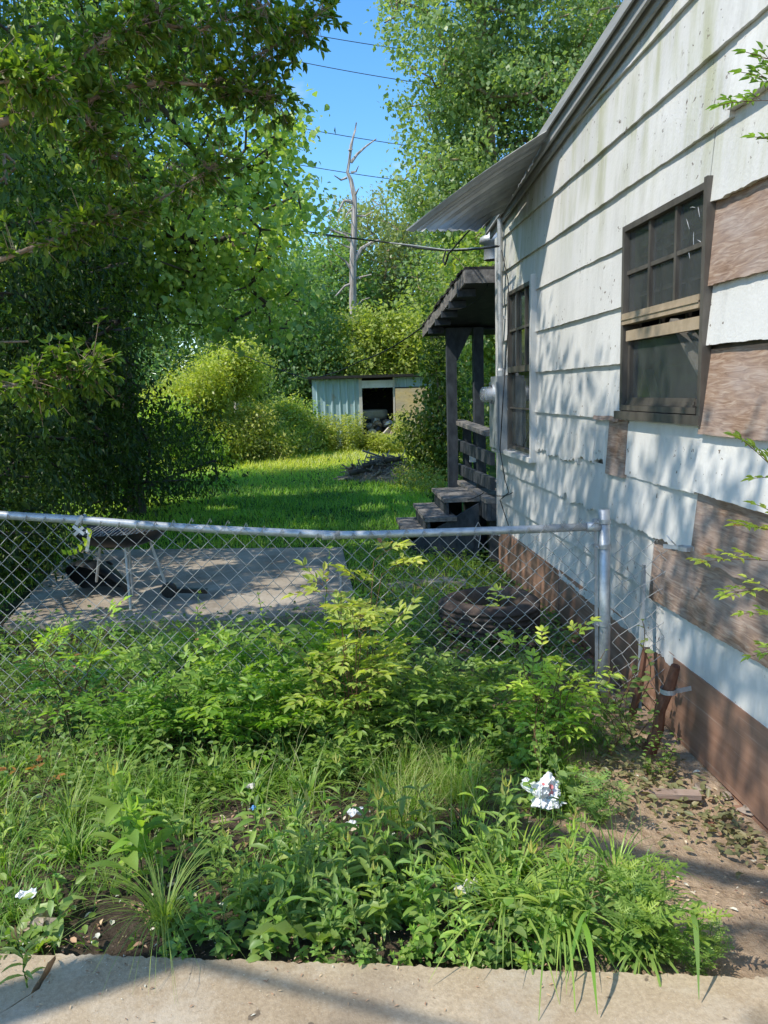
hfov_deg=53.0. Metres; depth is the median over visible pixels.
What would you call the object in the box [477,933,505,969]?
round leaf weed
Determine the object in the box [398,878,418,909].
round leaf weed
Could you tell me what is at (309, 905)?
round leaf weed
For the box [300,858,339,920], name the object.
narrow leaf weed
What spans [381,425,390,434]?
loose board
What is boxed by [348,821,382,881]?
narrow leaf weed
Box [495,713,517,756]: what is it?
round leaf weed
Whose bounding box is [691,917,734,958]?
lobed weed
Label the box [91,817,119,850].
round leaf weed
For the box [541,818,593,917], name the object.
narrow leaf weed
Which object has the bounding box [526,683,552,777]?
vine plant
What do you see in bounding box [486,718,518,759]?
round leaf weed
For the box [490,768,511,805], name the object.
round leaf weed
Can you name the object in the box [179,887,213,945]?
round leaf weed
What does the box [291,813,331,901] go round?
narrow leaf weed
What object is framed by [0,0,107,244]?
shade tree
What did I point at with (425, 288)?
background tree
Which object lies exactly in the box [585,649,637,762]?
vine plant
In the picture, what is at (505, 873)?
narrow leaf weed
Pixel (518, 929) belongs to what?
round leaf weed
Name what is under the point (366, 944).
round leaf weed
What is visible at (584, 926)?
drooping grass
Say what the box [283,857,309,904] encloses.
round leaf weed
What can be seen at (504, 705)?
round leaf weed
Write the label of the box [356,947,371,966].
round leaf weed
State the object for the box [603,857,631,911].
narrow leaf weed
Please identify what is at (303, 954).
round leaf weed
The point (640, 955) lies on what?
grass tuft
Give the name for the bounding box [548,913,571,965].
round leaf weed
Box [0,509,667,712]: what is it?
chain link fence
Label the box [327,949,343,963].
round leaf weed
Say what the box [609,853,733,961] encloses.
lobed weed
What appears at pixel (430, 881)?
narrow leaf weed
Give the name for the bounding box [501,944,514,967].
round leaf weed
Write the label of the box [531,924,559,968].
round leaf weed
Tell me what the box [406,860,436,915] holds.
narrow leaf weed
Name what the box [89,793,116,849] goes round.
narrow leaf weed
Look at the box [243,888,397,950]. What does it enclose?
thistle weed
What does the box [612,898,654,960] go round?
round leaf weed
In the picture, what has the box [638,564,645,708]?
fence picket
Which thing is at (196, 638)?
privet stem
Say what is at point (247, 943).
round leaf weed
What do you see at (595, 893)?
narrow leaf weed
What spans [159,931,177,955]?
round leaf weed
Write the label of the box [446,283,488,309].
porch wire
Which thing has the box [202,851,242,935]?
narrow leaf weed
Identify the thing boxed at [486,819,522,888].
narrow leaf weed
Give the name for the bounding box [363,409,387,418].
mattress roll
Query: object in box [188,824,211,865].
round leaf weed
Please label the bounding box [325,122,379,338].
dead tree
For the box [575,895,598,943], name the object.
round leaf weed
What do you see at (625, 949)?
round leaf weed
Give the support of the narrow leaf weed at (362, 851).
on the ground at (726, 893)
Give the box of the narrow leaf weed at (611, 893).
[587,855,622,927]
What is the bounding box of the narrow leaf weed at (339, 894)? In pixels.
[326,885,357,939]
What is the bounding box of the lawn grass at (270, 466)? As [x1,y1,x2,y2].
[0,446,498,643]
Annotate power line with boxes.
[223,112,499,156]
[232,47,412,81]
[238,20,434,53]
[244,154,424,183]
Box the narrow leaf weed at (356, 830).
[351,795,389,851]
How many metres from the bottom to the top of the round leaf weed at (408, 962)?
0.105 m
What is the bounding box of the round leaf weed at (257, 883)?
[241,861,274,909]
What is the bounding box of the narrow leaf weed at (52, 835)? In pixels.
[39,803,70,865]
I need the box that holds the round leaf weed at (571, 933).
[562,929,585,947]
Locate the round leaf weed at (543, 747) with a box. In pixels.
[529,733,553,768]
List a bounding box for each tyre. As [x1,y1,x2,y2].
[438,586,539,640]
[453,631,547,656]
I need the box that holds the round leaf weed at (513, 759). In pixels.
[508,751,526,782]
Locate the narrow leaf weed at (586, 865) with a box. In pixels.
[573,855,598,893]
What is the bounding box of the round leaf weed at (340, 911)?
[328,890,357,949]
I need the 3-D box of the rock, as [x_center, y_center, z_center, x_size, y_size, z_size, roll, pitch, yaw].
[-1.089,1.276,2.430,0.102,0.055,0.095,-7,10,-30]
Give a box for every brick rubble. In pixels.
[692,783,710,793]
[722,791,732,799]
[736,804,752,815]
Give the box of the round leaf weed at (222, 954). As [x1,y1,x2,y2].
[210,934,231,958]
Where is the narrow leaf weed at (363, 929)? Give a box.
[336,895,374,953]
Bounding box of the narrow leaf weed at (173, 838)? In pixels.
[153,794,197,873]
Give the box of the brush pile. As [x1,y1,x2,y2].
[333,449,427,484]
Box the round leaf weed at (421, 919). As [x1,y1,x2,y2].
[414,909,441,948]
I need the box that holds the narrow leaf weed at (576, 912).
[559,855,592,953]
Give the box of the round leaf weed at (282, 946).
[271,932,290,957]
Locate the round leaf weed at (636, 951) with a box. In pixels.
[624,922,646,954]
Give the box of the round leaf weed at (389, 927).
[376,896,402,933]
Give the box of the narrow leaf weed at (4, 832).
[0,808,17,857]
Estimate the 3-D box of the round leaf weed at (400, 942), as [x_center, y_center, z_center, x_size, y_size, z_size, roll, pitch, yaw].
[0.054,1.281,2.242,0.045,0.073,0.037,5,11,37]
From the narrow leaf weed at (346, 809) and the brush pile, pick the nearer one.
the narrow leaf weed at (346, 809)
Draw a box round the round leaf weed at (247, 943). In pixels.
[244,920,265,954]
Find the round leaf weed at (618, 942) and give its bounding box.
[596,937,621,964]
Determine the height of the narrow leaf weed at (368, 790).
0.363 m
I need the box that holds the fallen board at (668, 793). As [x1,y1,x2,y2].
[638,788,701,799]
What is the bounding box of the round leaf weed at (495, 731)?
[485,722,508,755]
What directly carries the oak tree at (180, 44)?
on the ground at (726, 893)
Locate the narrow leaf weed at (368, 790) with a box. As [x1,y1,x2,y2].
[335,781,387,860]
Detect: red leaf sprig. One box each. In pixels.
[0,755,65,789]
[29,653,79,677]
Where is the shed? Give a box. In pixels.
[307,373,445,447]
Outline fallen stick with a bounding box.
[210,816,252,824]
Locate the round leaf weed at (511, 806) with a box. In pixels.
[501,795,519,828]
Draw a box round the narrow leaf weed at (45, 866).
[27,841,64,890]
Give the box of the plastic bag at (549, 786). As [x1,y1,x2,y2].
[520,771,566,809]
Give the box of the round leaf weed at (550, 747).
[542,737,562,768]
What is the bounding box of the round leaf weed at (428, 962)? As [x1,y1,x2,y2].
[420,943,436,966]
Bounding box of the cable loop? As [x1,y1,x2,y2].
[442,230,469,265]
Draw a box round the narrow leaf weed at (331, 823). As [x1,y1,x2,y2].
[310,790,342,856]
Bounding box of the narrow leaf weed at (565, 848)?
[537,836,579,916]
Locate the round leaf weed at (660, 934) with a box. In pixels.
[635,894,669,964]
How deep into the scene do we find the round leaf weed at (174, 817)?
2.89 m
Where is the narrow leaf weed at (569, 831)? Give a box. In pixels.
[554,810,583,870]
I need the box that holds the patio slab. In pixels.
[3,547,352,634]
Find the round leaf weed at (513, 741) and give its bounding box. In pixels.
[506,737,526,772]
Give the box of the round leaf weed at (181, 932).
[163,908,196,949]
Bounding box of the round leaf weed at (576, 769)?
[562,765,579,782]
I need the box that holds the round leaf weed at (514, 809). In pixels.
[495,793,519,813]
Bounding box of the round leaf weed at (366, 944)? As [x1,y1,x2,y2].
[356,935,375,962]
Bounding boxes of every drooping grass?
[567,909,590,981]
[577,921,597,1013]
[684,914,699,996]
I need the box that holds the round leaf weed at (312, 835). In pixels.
[309,825,327,861]
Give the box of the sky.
[1,0,622,379]
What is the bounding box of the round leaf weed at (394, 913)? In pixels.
[377,879,400,922]
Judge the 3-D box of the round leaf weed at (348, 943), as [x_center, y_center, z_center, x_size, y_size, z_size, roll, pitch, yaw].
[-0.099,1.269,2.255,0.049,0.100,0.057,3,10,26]
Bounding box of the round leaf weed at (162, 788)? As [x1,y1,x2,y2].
[155,780,165,802]
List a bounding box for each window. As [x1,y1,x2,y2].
[503,274,537,462]
[614,175,715,425]
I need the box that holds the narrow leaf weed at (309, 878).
[292,830,328,914]
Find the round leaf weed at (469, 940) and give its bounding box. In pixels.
[458,916,486,961]
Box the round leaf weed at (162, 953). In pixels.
[157,948,169,957]
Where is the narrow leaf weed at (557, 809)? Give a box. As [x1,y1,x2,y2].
[537,791,572,842]
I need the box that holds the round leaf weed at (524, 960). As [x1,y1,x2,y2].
[514,950,540,970]
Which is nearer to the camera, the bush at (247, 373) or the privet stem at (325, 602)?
the privet stem at (325, 602)
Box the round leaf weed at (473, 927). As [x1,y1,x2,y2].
[455,909,477,943]
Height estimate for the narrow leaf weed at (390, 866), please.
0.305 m
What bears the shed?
on the ground at (726, 893)
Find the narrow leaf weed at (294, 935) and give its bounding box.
[270,884,306,948]
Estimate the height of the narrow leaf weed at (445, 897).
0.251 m
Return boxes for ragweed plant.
[83,769,173,895]
[107,792,180,877]
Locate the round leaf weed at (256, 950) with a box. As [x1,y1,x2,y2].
[246,910,270,956]
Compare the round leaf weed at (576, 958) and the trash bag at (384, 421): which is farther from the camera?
the trash bag at (384, 421)
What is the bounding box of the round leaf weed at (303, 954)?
[292,941,309,962]
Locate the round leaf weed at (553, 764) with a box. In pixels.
[547,754,576,807]
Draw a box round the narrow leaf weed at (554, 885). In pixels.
[534,855,581,935]
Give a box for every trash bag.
[373,420,381,426]
[373,425,381,433]
[382,419,388,426]
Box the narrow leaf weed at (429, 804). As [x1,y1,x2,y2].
[401,776,449,852]
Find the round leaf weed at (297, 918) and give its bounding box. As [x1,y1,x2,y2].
[281,904,309,943]
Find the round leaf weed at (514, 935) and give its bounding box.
[505,903,527,940]
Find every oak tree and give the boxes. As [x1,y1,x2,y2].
[0,0,335,492]
[419,0,622,378]
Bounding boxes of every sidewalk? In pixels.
[0,953,767,1023]
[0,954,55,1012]
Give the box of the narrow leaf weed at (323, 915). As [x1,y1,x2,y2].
[300,865,339,950]
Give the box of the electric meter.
[485,215,507,452]
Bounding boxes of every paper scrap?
[15,888,36,898]
[347,807,362,816]
[454,877,479,898]
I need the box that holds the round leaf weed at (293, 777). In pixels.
[287,770,303,800]
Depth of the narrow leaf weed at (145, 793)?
2.89 m
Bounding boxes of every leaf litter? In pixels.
[1,661,767,1022]
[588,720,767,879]
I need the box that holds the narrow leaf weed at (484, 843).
[454,814,495,880]
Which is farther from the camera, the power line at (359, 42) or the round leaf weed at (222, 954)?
the power line at (359, 42)
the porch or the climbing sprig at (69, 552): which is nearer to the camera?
the climbing sprig at (69, 552)
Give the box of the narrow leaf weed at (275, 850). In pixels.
[260,825,309,924]
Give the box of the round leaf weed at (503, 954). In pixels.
[493,926,510,962]
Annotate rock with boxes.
[23,909,55,930]
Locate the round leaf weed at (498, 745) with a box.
[489,736,505,759]
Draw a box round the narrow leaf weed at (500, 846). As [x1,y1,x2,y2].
[481,835,508,890]
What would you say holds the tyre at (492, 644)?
on the ground at (726, 893)
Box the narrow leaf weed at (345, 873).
[333,840,370,933]
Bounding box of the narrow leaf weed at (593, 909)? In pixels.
[566,889,600,966]
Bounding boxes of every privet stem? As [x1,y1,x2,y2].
[190,590,203,685]
[257,592,280,732]
[318,546,331,735]
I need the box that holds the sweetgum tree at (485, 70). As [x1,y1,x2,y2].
[359,0,621,287]
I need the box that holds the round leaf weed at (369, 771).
[356,759,379,790]
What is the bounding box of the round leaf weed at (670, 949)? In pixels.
[653,929,679,965]
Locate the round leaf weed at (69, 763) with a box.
[58,747,80,778]
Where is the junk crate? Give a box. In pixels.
[363,419,388,436]
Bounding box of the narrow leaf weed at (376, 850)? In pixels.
[351,770,397,873]
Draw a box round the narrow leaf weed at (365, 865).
[349,822,398,941]
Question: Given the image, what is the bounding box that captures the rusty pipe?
[629,649,646,721]
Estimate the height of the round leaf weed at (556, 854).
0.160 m
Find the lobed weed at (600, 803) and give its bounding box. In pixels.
[567,770,634,826]
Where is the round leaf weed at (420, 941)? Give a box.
[407,921,434,957]
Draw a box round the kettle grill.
[73,521,207,609]
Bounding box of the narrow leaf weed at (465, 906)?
[443,885,487,964]
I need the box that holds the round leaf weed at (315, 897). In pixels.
[297,878,318,906]
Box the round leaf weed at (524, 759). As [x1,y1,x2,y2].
[521,747,543,774]
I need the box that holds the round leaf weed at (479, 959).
[470,940,490,968]
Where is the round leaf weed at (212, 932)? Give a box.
[204,917,239,959]
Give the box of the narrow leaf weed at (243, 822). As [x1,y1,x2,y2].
[230,780,275,850]
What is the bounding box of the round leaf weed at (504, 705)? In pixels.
[483,700,510,745]
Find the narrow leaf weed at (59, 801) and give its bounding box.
[46,786,81,831]
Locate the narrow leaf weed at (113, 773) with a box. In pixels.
[107,760,165,880]
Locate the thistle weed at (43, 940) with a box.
[0,909,70,957]
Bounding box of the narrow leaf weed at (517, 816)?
[485,774,532,864]
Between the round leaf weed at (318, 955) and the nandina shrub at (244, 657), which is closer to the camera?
the round leaf weed at (318, 955)
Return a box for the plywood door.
[395,387,428,437]
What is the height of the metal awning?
0.555 m
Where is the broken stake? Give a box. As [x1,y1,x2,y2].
[642,663,679,754]
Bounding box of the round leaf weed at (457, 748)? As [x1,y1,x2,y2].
[448,746,464,783]
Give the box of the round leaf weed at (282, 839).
[273,829,292,864]
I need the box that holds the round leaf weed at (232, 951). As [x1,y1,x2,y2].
[223,928,242,960]
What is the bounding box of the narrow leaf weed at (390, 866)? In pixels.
[374,826,411,922]
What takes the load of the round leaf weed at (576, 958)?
on the ground at (726, 893)
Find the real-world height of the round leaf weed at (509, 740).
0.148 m
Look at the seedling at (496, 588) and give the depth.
5.08 m
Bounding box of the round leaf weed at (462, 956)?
[451,946,473,966]
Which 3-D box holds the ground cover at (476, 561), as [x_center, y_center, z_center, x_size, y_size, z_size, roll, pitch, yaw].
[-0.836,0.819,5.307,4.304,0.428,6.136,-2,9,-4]
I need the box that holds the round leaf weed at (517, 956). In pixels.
[509,940,530,966]
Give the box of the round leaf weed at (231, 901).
[227,877,251,921]
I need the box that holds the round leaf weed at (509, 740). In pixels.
[503,732,524,757]
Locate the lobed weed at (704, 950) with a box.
[663,924,727,975]
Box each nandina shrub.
[0,595,131,726]
[0,612,77,703]
[60,653,221,752]
[93,616,275,742]
[120,627,210,681]
[164,622,240,676]
[174,624,284,698]
[185,631,357,768]
[241,589,419,715]
[248,538,427,756]
[293,710,414,792]
[339,622,442,697]
[353,641,519,763]
[433,657,538,743]
[490,616,623,755]
[686,41,767,661]
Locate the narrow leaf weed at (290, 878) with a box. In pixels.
[259,859,302,943]
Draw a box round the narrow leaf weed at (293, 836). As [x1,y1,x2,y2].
[276,788,312,871]
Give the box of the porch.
[396,266,498,561]
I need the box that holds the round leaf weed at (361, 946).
[354,940,377,964]
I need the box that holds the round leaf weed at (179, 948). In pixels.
[175,943,192,959]
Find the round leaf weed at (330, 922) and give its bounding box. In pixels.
[320,912,348,950]
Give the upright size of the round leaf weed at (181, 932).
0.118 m
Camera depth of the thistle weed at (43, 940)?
2.34 m
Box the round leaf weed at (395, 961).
[388,950,404,965]
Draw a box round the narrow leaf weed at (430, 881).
[396,849,448,920]
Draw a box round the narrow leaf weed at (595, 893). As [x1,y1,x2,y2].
[577,875,600,916]
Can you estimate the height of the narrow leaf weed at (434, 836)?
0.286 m
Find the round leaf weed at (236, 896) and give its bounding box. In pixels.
[227,880,246,910]
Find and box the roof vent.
[479,232,496,260]
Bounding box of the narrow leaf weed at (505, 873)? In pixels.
[492,853,522,914]
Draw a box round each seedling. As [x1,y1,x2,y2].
[0,926,45,987]
[31,878,87,947]
[485,583,514,605]
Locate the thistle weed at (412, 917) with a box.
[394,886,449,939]
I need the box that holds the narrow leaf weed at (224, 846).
[201,815,234,884]
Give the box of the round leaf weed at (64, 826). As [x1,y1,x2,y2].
[55,817,72,836]
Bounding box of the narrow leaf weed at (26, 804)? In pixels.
[18,773,42,828]
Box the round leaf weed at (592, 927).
[575,909,602,953]
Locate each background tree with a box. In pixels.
[5,253,195,431]
[172,228,373,417]
[229,252,332,411]
[243,215,401,410]
[313,176,440,370]
[358,197,449,336]
[377,232,490,408]
[418,227,495,450]
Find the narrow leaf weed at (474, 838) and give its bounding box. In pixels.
[467,807,492,889]
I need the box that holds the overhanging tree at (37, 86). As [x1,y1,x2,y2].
[0,0,352,439]
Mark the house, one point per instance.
(635, 231)
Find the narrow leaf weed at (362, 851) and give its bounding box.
[344,807,383,901]
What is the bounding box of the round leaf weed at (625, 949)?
[619,941,636,971]
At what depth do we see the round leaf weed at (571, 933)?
2.26 m
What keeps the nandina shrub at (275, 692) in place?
on the ground at (726, 893)
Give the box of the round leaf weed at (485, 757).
[472,738,493,775]
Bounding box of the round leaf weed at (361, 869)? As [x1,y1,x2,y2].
[351,833,373,882]
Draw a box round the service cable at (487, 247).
[221,216,498,250]
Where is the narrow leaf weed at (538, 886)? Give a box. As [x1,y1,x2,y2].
[514,839,571,936]
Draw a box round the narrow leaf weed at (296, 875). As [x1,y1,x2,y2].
[275,821,320,911]
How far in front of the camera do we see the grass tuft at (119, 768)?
3.19 m
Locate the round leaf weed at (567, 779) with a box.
[556,768,572,797]
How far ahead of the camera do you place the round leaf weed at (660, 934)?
2.23 m
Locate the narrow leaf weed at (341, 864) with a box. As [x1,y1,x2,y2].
[328,832,358,903]
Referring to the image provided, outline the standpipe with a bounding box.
[337,566,342,589]
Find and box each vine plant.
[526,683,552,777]
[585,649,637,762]
[598,619,657,746]
[642,702,681,779]
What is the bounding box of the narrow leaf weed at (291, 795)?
[281,785,321,897]
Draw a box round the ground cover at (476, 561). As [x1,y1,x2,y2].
[0,539,680,953]
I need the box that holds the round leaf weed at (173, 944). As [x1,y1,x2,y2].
[165,934,187,959]
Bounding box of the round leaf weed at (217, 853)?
[210,831,227,855]
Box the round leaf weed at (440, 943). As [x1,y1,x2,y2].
[433,919,460,966]
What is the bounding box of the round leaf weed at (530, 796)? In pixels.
[520,770,536,814]
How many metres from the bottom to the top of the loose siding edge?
0.064 m
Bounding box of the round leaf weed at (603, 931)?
[591,917,630,962]
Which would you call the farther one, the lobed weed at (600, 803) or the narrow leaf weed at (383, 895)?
the lobed weed at (600, 803)
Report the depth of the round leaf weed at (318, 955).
2.21 m
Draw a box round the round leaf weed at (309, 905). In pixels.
[298,872,318,906]
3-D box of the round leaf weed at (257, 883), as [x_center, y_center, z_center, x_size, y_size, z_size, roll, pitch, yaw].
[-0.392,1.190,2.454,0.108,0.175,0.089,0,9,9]
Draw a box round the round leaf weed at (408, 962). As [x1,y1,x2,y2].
[398,938,415,965]
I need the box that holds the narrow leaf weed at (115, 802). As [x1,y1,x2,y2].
[112,794,127,830]
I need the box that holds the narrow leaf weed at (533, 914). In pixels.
[512,907,543,949]
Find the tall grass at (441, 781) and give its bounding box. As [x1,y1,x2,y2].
[0,608,701,954]
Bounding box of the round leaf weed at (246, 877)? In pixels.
[236,869,267,913]
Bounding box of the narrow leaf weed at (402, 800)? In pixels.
[378,767,417,866]
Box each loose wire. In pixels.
[468,492,512,499]
[500,250,509,525]
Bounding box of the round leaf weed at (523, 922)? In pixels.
[513,903,530,936]
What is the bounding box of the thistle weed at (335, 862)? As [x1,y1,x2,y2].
[248,837,354,898]
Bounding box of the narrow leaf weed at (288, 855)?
[266,841,304,911]
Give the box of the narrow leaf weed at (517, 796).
[487,775,526,846]
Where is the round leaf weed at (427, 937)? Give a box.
[409,911,440,963]
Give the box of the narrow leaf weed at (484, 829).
[463,781,508,862]
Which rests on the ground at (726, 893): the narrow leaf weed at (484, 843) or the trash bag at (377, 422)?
the narrow leaf weed at (484, 843)
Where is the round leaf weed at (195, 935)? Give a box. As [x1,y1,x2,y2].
[190,892,222,940]
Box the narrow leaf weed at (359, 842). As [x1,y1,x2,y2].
[340,787,390,899]
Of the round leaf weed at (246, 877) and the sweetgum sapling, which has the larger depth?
the sweetgum sapling
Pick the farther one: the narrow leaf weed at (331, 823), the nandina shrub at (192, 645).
the nandina shrub at (192, 645)
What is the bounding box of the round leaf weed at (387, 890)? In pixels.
[363,875,401,927]
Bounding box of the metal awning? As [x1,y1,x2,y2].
[406,129,549,231]
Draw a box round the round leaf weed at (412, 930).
[404,923,422,962]
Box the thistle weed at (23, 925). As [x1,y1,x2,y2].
[0,897,46,959]
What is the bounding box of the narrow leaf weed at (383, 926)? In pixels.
[365,860,391,945]
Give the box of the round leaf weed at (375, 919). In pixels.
[358,899,384,935]
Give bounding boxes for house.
[482,0,767,832]
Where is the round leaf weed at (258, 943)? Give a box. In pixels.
[246,916,277,962]
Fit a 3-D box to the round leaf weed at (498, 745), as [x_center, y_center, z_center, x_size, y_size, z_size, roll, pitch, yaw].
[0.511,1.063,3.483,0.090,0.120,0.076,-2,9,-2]
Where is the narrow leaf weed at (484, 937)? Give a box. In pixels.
[461,881,498,949]
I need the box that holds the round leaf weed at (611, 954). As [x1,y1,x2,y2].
[601,931,626,961]
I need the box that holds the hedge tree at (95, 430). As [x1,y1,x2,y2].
[0,0,252,601]
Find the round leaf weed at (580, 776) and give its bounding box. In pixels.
[568,762,593,793]
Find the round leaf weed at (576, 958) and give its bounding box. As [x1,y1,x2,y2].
[557,938,582,970]
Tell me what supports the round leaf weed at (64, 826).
on the ground at (726, 893)
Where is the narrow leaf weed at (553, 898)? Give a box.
[523,887,565,946]
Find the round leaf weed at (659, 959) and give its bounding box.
[648,944,665,973]
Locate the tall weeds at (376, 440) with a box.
[281,408,489,493]
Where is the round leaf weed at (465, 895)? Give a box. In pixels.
[461,881,481,915]
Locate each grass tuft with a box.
[2,754,153,863]
[30,719,177,811]
[37,812,267,1000]
[266,786,320,831]
[395,826,534,929]
[419,816,617,1003]
[445,821,654,1020]
[450,806,593,885]
[540,794,698,923]
[565,888,716,986]
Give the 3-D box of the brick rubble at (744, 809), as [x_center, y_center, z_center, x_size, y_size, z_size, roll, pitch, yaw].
[1.475,1.194,3.107,0.074,0.030,0.082,-8,11,-36]
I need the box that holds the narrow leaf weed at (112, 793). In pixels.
[107,779,140,852]
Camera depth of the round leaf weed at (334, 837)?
2.75 m
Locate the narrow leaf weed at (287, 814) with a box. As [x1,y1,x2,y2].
[265,803,302,865]
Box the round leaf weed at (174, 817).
[169,798,193,837]
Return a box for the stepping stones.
[369,576,465,589]
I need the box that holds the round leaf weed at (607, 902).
[604,897,622,911]
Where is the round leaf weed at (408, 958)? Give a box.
[398,946,414,961]
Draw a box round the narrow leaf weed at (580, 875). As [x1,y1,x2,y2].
[548,842,587,914]
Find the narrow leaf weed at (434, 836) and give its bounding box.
[415,810,448,887]
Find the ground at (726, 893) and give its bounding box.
[0,411,767,978]
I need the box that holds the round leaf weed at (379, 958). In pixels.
[369,940,386,963]
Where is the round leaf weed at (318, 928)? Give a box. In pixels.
[306,886,336,944]
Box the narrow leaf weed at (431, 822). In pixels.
[411,788,454,864]
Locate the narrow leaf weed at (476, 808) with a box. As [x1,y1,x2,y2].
[458,752,496,860]
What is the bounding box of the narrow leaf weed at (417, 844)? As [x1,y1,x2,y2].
[404,837,450,907]
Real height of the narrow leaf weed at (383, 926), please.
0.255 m
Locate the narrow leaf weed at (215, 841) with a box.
[194,815,230,866]
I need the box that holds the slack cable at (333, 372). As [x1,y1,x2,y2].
[168,321,422,378]
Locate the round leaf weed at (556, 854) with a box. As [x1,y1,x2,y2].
[550,843,574,878]
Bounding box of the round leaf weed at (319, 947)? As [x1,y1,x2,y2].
[311,941,332,962]
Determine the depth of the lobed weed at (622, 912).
2.24 m
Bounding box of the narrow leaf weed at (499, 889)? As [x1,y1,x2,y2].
[485,861,510,926]
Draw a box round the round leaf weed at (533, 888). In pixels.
[523,883,555,939]
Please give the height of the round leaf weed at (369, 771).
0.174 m
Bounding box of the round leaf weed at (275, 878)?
[269,875,291,897]
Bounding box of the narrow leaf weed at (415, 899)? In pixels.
[399,863,432,932]
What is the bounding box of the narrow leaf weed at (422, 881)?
[401,855,442,924]
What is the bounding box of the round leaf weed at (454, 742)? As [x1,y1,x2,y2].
[434,737,464,779]
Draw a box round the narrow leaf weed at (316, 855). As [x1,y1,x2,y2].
[300,832,322,885]
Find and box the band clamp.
[660,686,691,695]
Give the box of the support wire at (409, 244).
[303,233,498,250]
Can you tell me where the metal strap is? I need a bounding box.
[72,513,90,551]
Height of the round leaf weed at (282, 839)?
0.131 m
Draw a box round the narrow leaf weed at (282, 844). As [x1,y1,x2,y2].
[248,803,289,873]
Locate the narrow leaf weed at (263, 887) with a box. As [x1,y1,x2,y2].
[241,858,276,914]
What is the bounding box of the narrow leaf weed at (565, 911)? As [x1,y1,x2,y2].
[544,890,571,955]
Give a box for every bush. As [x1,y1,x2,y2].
[116,384,247,466]
[135,339,269,462]
[157,327,307,459]
[189,395,307,462]
[226,385,328,454]
[266,397,342,451]
[387,296,491,482]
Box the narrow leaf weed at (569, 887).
[560,881,573,898]
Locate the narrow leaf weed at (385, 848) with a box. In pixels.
[371,780,410,874]
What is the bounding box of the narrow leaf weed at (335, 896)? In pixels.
[303,843,361,954]
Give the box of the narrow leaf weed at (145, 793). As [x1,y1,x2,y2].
[137,787,167,833]
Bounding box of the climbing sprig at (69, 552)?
[61,528,93,554]
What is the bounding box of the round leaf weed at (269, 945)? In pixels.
[260,896,288,958]
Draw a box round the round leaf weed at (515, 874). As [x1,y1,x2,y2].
[497,867,531,924]
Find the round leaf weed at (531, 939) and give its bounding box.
[523,914,549,958]
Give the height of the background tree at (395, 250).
11.559 m
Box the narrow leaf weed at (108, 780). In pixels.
[82,751,124,830]
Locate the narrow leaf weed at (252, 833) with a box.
[233,759,272,857]
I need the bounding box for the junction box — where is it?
[469,456,475,461]
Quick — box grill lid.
[65,559,127,592]
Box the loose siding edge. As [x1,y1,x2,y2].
[663,535,693,551]
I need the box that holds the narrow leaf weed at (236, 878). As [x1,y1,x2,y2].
[219,827,252,900]
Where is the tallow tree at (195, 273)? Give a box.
[0,0,348,515]
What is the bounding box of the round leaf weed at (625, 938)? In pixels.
[621,918,647,958]
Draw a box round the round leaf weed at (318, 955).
[310,944,326,962]
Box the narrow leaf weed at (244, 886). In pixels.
[226,854,256,921]
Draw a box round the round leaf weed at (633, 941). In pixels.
[619,914,652,970]
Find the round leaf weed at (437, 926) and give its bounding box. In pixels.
[410,902,438,928]
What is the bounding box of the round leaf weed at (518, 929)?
[485,897,527,963]
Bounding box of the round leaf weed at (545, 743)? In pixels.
[533,727,563,770]
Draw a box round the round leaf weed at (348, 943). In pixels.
[340,926,360,961]
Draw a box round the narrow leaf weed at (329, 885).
[319,866,354,939]
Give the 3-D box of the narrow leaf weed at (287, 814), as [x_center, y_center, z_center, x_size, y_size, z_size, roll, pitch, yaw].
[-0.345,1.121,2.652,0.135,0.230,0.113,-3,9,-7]
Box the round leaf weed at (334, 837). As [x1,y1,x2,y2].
[324,812,346,849]
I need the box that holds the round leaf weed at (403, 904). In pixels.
[390,888,411,924]
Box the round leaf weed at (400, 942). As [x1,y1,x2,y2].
[395,939,406,965]
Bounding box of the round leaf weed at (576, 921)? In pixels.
[566,917,578,955]
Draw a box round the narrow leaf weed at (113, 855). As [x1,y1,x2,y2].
[105,825,138,868]
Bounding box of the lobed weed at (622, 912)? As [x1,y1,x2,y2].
[600,864,679,940]
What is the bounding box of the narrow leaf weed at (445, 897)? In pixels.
[432,867,464,950]
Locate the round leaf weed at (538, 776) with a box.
[533,771,541,780]
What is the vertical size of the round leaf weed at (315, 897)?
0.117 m
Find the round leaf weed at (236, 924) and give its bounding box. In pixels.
[225,899,258,948]
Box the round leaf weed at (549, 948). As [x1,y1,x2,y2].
[535,936,552,970]
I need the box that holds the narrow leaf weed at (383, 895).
[365,865,400,928]
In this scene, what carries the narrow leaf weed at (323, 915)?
on the ground at (726, 893)
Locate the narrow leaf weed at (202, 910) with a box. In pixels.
[188,893,224,946]
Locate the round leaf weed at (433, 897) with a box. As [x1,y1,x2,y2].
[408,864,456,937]
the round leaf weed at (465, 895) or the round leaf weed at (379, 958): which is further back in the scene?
the round leaf weed at (465, 895)
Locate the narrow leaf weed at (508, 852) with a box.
[495,846,533,892]
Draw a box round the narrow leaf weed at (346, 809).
[322,752,356,847]
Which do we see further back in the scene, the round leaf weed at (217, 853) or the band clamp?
the band clamp
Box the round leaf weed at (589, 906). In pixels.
[562,874,591,922]
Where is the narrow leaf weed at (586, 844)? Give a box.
[566,812,598,880]

